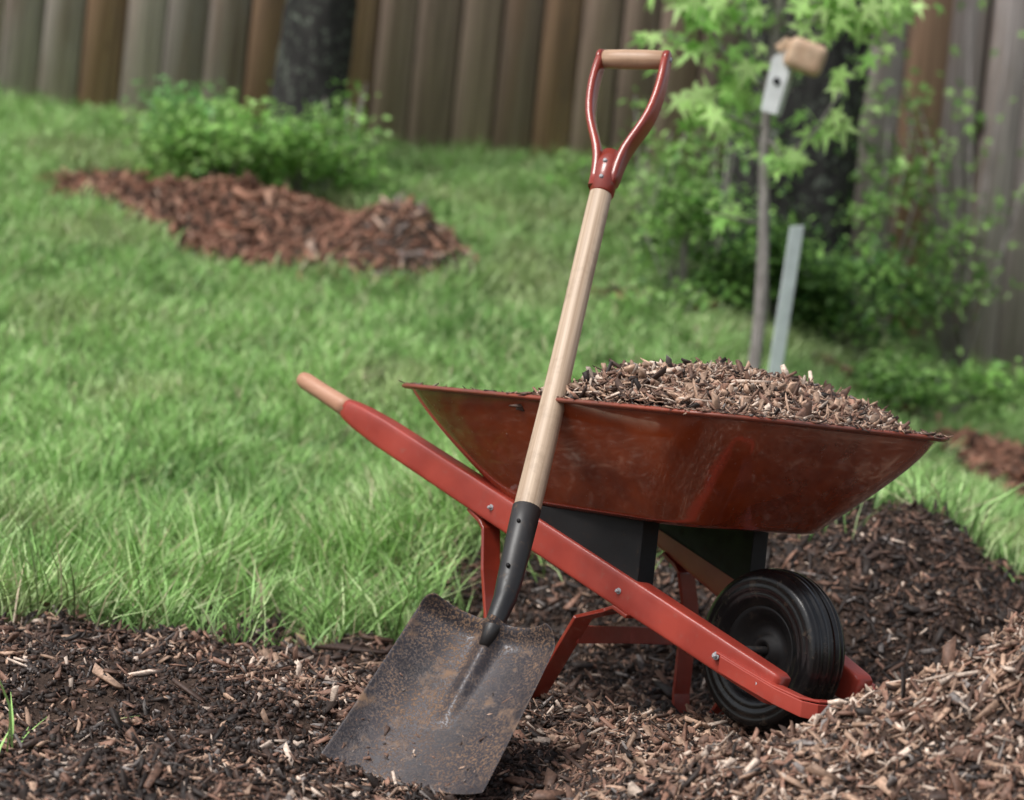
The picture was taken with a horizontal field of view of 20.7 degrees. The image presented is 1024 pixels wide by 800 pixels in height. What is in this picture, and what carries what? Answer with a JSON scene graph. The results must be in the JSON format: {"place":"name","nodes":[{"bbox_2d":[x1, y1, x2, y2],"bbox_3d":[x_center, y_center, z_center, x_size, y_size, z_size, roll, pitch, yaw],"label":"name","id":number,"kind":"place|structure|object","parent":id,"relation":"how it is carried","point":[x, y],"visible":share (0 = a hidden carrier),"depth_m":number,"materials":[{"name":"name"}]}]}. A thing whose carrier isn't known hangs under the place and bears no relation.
{"place":"outdoors","nodes":[
{"label":"outdoors","id":0,"kind":"place"},
{"bbox_2d":[0,102,1023,799],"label":"ground","id":1,"kind":"structure","parent":0,"point":[304,232],"depth_m":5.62,"materials":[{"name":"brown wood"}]},
{"bbox_2d":[94,98,167,135],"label":"weed plant","id":2,"kind":"object","parent":1,"relation":"on","point":[131,117],"visible":0.32,"depth_m":9.33,"materials":[{"name":"green plant"}]},
{"bbox_2d":[122,75,229,149],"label":"shrub","id":3,"kind":"object","parent":1,"relation":"on","point":[166,97],"visible":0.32,"depth_m":9.17,"materials":[{"name":"green plant"}]},
{"bbox_2d":[119,81,343,190],"bbox_3d":[-0.869,-0.801,8.757,0.656,0.378,0.542,6,0,15],"label":"garden shrub","id":4,"kind":"object","parent":1,"relation":"on","point":[197,136],"visible":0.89,"depth_m":8.66,"materials":[{"name":"green plant"}]},
{"bbox_2d":[16,486,451,662],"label":"dead leaves","id":5,"kind":"object","parent":1,"relation":"on","point":[46,604],"visible":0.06,"depth_m":5.28,"materials":[{"name":"brown plant"}]},
{"bbox_2d":[0,467,503,656],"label":"grass","id":6,"kind":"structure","parent":1,"relation":"on","point":[140,626],"depth_m":5.39,"materials":[{"name":"green plant"}]},
{"bbox_2d":[0,450,544,752],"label":"grass tuft","id":7,"kind":"object","parent":1,"relation":"on","point":[339,632],"visible":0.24,"depth_m":5.57,"materials":[{"name":"green plant"}]},
{"bbox_2d":[208,96,396,198],"bbox_3d":[-0.634,-0.758,8.773,0.532,0.354,0.542,6,0,18],"label":"garden shrub","id":8,"kind":"object","parent":1,"relation":"on","point":[301,152],"visible":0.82,"depth_m":8.69,"materials":[{"name":"green plant"}]},
{"bbox_2d":[258,0,357,174],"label":"oak tree","id":9,"kind":"object","parent":1,"relation":"on","point":[315,49],"visible":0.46,"depth_m":9.05,"materials":[{"name":"grey plant"}]},
{"bbox_2d":[311,78,406,190],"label":"garden shrub","id":10,"kind":"object","parent":1,"relation":"on","point":[361,118],"visible":0.62,"depth_m":8.88,"materials":[{"name":"green plant"}]},
{"bbox_2d":[291,750,529,799],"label":"edge crumbs","id":11,"kind":"object","parent":1,"relation":"on","point":[374,781],"visible":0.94,"depth_m":4.18,"materials":[{"name":"brown wood"}]},
{"bbox_2d":[321,49,671,794],"bbox_3d":[0.015,-0.016,4.558,0.306,1.455,0.146,3,-30,19],"label":"shovel","id":12,"kind":"object","parent":1,"relation":"on","point":[453,665],"visible":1,"depth_m":4.35,"materials":[{"name":"metal"}]},
{"bbox_2d":[330,673,512,794],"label":"blade crumbs","id":13,"kind":"object","parent":12,"relation":"on","point":[387,728],"visible":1,"depth_m":4.24,"materials":[{"name":"brown soil"}]},
{"bbox_2d":[0,79,1023,651],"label":"lawn grass","id":14,"kind":"structure","parent":1,"relation":"on","point":[162,417],"depth_m":7.23,"materials":[{"name":"green plant"}]},
{"bbox_2d":[0,0,1023,372],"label":"wooden fence","id":15,"kind":"object","parent":1,"relation":"on","point":[504,72],"visible":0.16,"depth_m":9.59,"materials":[{"name":"brown wood"}]},
{"bbox_2d":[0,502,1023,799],"bbox_3d":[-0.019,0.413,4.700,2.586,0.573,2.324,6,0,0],"label":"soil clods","id":16,"kind":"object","parent":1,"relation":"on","point":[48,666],"visible":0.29,"depth_m":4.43,"materials":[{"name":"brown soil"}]},
{"bbox_2d":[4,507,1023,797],"bbox_3d":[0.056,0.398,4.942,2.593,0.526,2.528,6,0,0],"label":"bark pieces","id":17,"kind":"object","parent":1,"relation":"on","point":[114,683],"visible":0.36,"depth_m":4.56,"materials":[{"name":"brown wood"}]},
{"bbox_2d":[14,165,1023,499],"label":"garden bed mulch","id":18,"kind":"object","parent":1,"relation":"on","point":[346,219],"visible":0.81,"depth_m":8.28,"materials":[{"name":"brown wood"}]},
{"bbox_2d":[828,348,952,416],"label":"understory shrub","id":19,"kind":"object","parent":18,"relation":"on","point":[892,387],"visible":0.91,"depth_m":7.93,"materials":[{"name":"green plant"}]},
{"bbox_2d":[543,149,632,195],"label":"weed plant","id":20,"kind":"object","parent":1,"relation":"on","point":[548,177],"visible":0.38,"depth_m":9.31,"materials":[{"name":"green plant"}]},
{"bbox_2d":[296,355,953,733],"bbox_3d":[0.180,0.234,4.896,0.654,0.649,1.208,6,0,-42],"label":"wheelbarrow","id":21,"kind":"object","parent":1,"relation":"on","point":[711,476],"visible":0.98,"depth_m":4.59,"materials":[{"name":"metal"}]},
{"bbox_2d":[605,270,740,319],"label":"understory shrub","id":22,"kind":"object","parent":1,"relation":"on","point":[672,298],"visible":0.73,"depth_m":8.09,"materials":[{"name":"green plant"}]},
{"bbox_2d":[614,87,733,250],"bbox_3d":[0.482,-0.697,8.765,0.438,0.539,0.380,6,0,-22],"label":"understory shrub","id":23,"kind":"object","parent":1,"relation":"on","point":[663,161],"visible":0.45,"depth_m":8.71,"materials":[{"name":"green plant"}]},
{"bbox_2d":[617,157,756,301],"bbox_3d":[0.529,-0.494,8.353,0.465,0.459,0.428,6,0,22],"label":"understory shrub","id":24,"kind":"object","parent":1,"relation":"on","point":[683,246],"visible":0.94,"depth_m":8.31,"materials":[{"name":"green plant"}]},
{"bbox_2d":[663,98,758,272],"bbox_3d":[0.621,-0.632,8.588,0.289,0.596,0.296,6,0,-10],"label":"understory shrub","id":25,"kind":"object","parent":1,"relation":"on","point":[704,168],"visible":0.34,"depth_m":8.58,"materials":[{"name":"green plant"}]},
{"bbox_2d":[686,204,865,332],"bbox_3d":[0.777,-0.353,8.290,0.543,0.434,0.483,6,0,0],"label":"understory shrub","id":26,"kind":"object","parent":1,"relation":"on","point":[744,289],"visible":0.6,"depth_m":8.25,"materials":[{"name":"green plant"}]},
{"bbox_2d":[626,0,945,368],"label":"maple sapling","id":27,"kind":"object","parent":1,"relation":"on","point":[709,16],"visible":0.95,"depth_m":7.48,"materials":[{"name":"green plant"}]},
{"bbox_2d":[761,37,827,115],"bbox_3d":[0.756,-0.846,7.389,0.138,0.210,0.196,16,7,15],"label":"birdhouse","id":28,"kind":"object","parent":27,"relation":"attached to","point":[803,56],"visible":1,"depth_m":7.32,"materials":[{"name":"white wood"}]},
{"bbox_2d":[768,225,803,373],"bbox_3d":[0.689,-0.098,7.367,0.041,0.740,0.030,9,-1,-25],"label":"garden stake","id":29,"kind":"object","parent":1,"relation":"on","point":[781,329],"visible":0.52,"depth_m":7.36,"materials":[{"name":"grey metal"}]},
{"bbox_2d":[712,0,888,317],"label":"oak tree","id":30,"kind":"object","parent":1,"relation":"on","point":[816,193],"visible":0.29,"depth_m":8.77,"materials":[{"name":"grey plant"}]},
{"bbox_2d":[792,229,958,358],"bbox_3d":[1.034,-0.306,8.420,0.596,0.429,0.506,6,0,-12],"label":"understory shrub","id":31,"kind":"object","parent":1,"relation":"on","point":[890,285],"visible":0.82,"depth_m":8.40,"materials":[{"name":"green plant"}]},
{"bbox_2d":[838,77,979,340],"bbox_3d":[1.188,-0.587,8.915,0.465,0.857,0.371,6,0,-44],"label":"understory shrub","id":32,"kind":"object","parent":1,"relation":"on","point":[873,203],"visible":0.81,"depth_m":8.87,"materials":[{"name":"green plant"}]},
{"bbox_2d":[826,346,1023,422],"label":"understory shrub","id":33,"kind":"object","parent":1,"relation":"on","point":[978,387],"visible":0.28,"depth_m":8.19,"materials":[{"name":"green plant"}]},
{"bbox_2d":[870,0,1023,383],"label":"young tree","id":34,"kind":"object","parent":1,"relation":"on","point":[964,327],"visible":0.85,"depth_m":9.01,"materials":[{"name":"green plant"}]},
{"bbox_2d":[885,111,1023,372],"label":"understory shrub","id":35,"kind":"object","parent":1,"relation":"on","point":[970,293],"visible":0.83,"depth_m":9.02,"materials":[{"name":"green plant"}]}
]}

